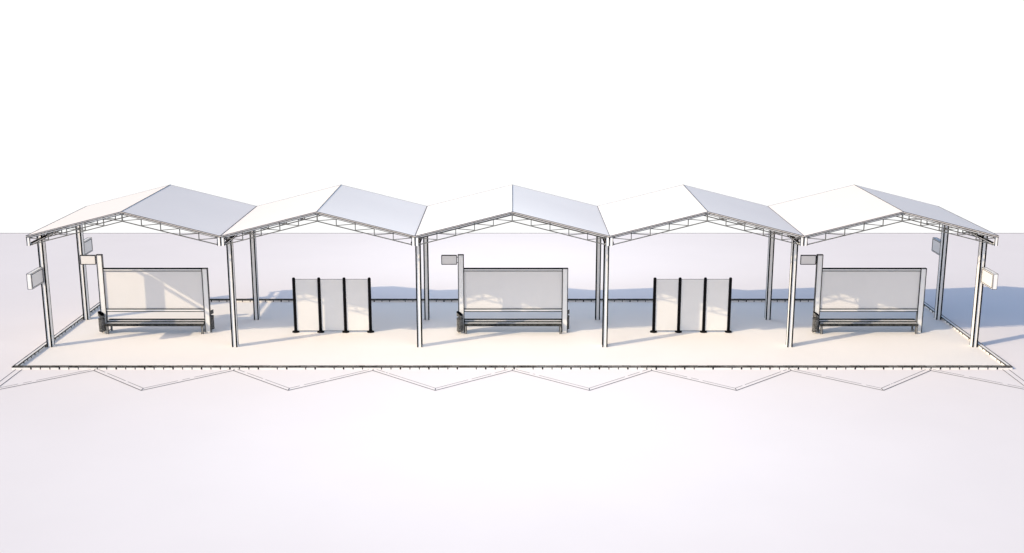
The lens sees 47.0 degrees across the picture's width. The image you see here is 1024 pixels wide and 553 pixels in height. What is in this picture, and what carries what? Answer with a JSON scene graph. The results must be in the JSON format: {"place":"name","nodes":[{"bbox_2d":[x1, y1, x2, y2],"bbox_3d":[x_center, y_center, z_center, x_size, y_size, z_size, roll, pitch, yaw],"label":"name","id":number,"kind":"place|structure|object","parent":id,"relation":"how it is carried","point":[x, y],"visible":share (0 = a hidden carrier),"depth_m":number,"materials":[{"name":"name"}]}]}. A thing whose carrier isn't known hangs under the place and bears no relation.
{"place":"outdoors","nodes":[
{"label":"outdoors","id":0,"kind":"place"},
{"bbox_2d":[0,233,1023,552],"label":"ground","id":1,"kind":"structure","parent":0,"point":[510,461],"depth_m":40.52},
{"bbox_2d":[0,369,1023,390],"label":"road marking","id":2,"kind":"object","parent":1,"relation":"on","point":[16,371],"visible":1,"depth_m":46.57,"materials":[{"name":"white paint"}]},
{"bbox_2d":[12,299,1012,368],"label":"kerb","id":3,"kind":"structure","parent":1,"relation":"on","point":[20,365],"depth_m":47.89,"materials":[{"name":"concrete"}]},
{"bbox_2d":[0,0,1023,232],"label":"sky","id":4,"kind":"structure","parent":0,"point":[253,102],"materials":[{"name":"white"}]},
{"bbox_2d":[23,302,1001,365],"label":"pavement","id":5,"kind":"structure","parent":0,"point":[754,337],"depth_m":51.72,"materials":[{"name":"white concrete"}]},
{"bbox_2d":[79,254,211,332],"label":"display wall","id":6,"kind":"structure","parent":5,"relation":"on","point":[153,289],"depth_m":52.70,"materials":[{"name":"white paint"}]},
{"bbox_2d":[98,311,105,331],"bbox_3d":[-18.424,2.016,52.855,0.292,0.923,0.292,0,13,0],"label":"litter bin","id":7,"kind":"object","parent":6,"relation":"attached to","point":[101,320],"visible":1,"depth_m":52.78,"materials":[{"name":"grey metal"}]},
{"bbox_2d":[211,310,214,328],"bbox_3d":[-13.624,1.925,53.240,0.292,0.923,0.292,0,13,0],"label":"litter bin","id":8,"kind":"object","parent":6,"relation":"attached to","point":[212,319],"visible":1,"depth_m":53.17,"materials":[{"name":"grey metal"}]},
{"bbox_2d":[105,319,204,333],"bbox_3d":[-16.034,2.242,53.107,4.400,0.558,0.650,0,13,0],"label":"bench","id":9,"kind":"object","parent":5,"relation":"on","point":[111,323],"visible":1,"depth_m":52.98,"materials":[{"name":"white paint"}]},
{"bbox_2d":[292,277,373,332],"bbox_3d":[-8.074,1.280,52.882,3.700,2.535,0.320,0,13,0],"label":"screen partition","id":10,"kind":"object","parent":5,"relation":"on","point":[331,299],"visible":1,"depth_m":52.86,"materials":[{"name":"white metal"}]},
{"bbox_2d":[441,254,567,332],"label":"display wall","id":11,"kind":"structure","parent":5,"relation":"on","point":[512,289],"depth_m":52.70,"materials":[{"name":"white paint"}]},
{"bbox_2d":[457,311,462,331],"bbox_3d":[-2.344,2.016,52.855,0.292,0.923,0.292,0,13,0],"label":"litter bin","id":12,"kind":"object","parent":11,"relation":"attached to","point":[460,322],"visible":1,"depth_m":52.78,"materials":[{"name":"grey metal"}]},
{"bbox_2d":[26,185,998,346],"bbox_3d":[0.011,-0.469,52.314,40.227,6.200,7.141,0,13,0],"label":"platform canopy","id":13,"kind":"object","parent":5,"relation":"on","point":[221,220],"visible":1,"depth_m":50.69,"materials":[{"name":"white metal"}]},
{"bbox_2d":[26,267,43,289],"bbox_3d":[-20.064,0.074,49.535,0.208,0.666,1.278,0,13,0],"label":"sign box","id":14,"kind":"object","parent":13,"relation":"attached to","point":[35,278],"visible":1,"depth_m":49.32,"materials":[{"name":"white paint"}]},
{"bbox_2d":[84,237,92,254],"bbox_3d":[-20.064,-1.398,55.389,0.208,0.656,1.263,0,13,0],"label":"sign box","id":15,"kind":"object","parent":13,"relation":"attached to","point":[88,245],"visible":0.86,"depth_m":55.50,"materials":[{"name":"white paint"}]},
{"bbox_2d":[932,237,940,254],"bbox_3d":[20.086,-1.398,55.389,0.208,0.656,1.263,0,13,0],"label":"sign box","id":16,"kind":"object","parent":13,"relation":"attached to","point":[936,245],"visible":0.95,"depth_m":55.56,"materials":[{"name":"white paint"}]},
{"bbox_2d":[981,267,997,289],"bbox_3d":[20.086,0.074,49.535,0.208,0.666,1.278,0,13,0],"label":"sign box","id":17,"kind":"object","parent":13,"relation":"attached to","point":[989,278],"visible":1,"depth_m":49.28,"materials":[{"name":"white paint"}]},
{"bbox_2d":[464,319,561,333],"bbox_3d":[0.046,2.242,53.107,4.400,0.558,0.650,0,13,0],"label":"bench","id":18,"kind":"object","parent":5,"relation":"on","point":[512,322],"visible":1,"depth_m":52.98,"materials":[{"name":"white paint"}]},
{"bbox_2d":[650,277,731,332],"bbox_3d":[8.081,1.280,52.882,3.700,2.535,0.320,0,13,0],"label":"screen partition","id":19,"kind":"object","parent":5,"relation":"on","point":[691,301],"visible":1,"depth_m":52.86,"materials":[{"name":"white metal"}]},
{"bbox_2d":[800,254,926,332],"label":"display wall","id":20,"kind":"structure","parent":5,"relation":"on","point":[869,289],"depth_m":52.69,"materials":[{"name":"white paint"}]},
{"bbox_2d":[812,311,818,331],"bbox_3d":[13.636,2.016,52.855,0.292,0.923,0.292,0,13,0],"label":"litter bin","id":21,"kind":"object","parent":20,"relation":"attached to","point":[815,323],"visible":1,"depth_m":52.78,"materials":[{"name":"grey metal"}]},
{"bbox_2d":[819,319,918,333],"bbox_3d":[16.026,2.242,53.107,4.400,0.558,0.650,0,13,0],"label":"bench","id":22,"kind":"object","parent":5,"relation":"on","point":[868,322],"visible":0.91,"depth_m":52.98,"materials":[{"name":"white paint"}]}
]}

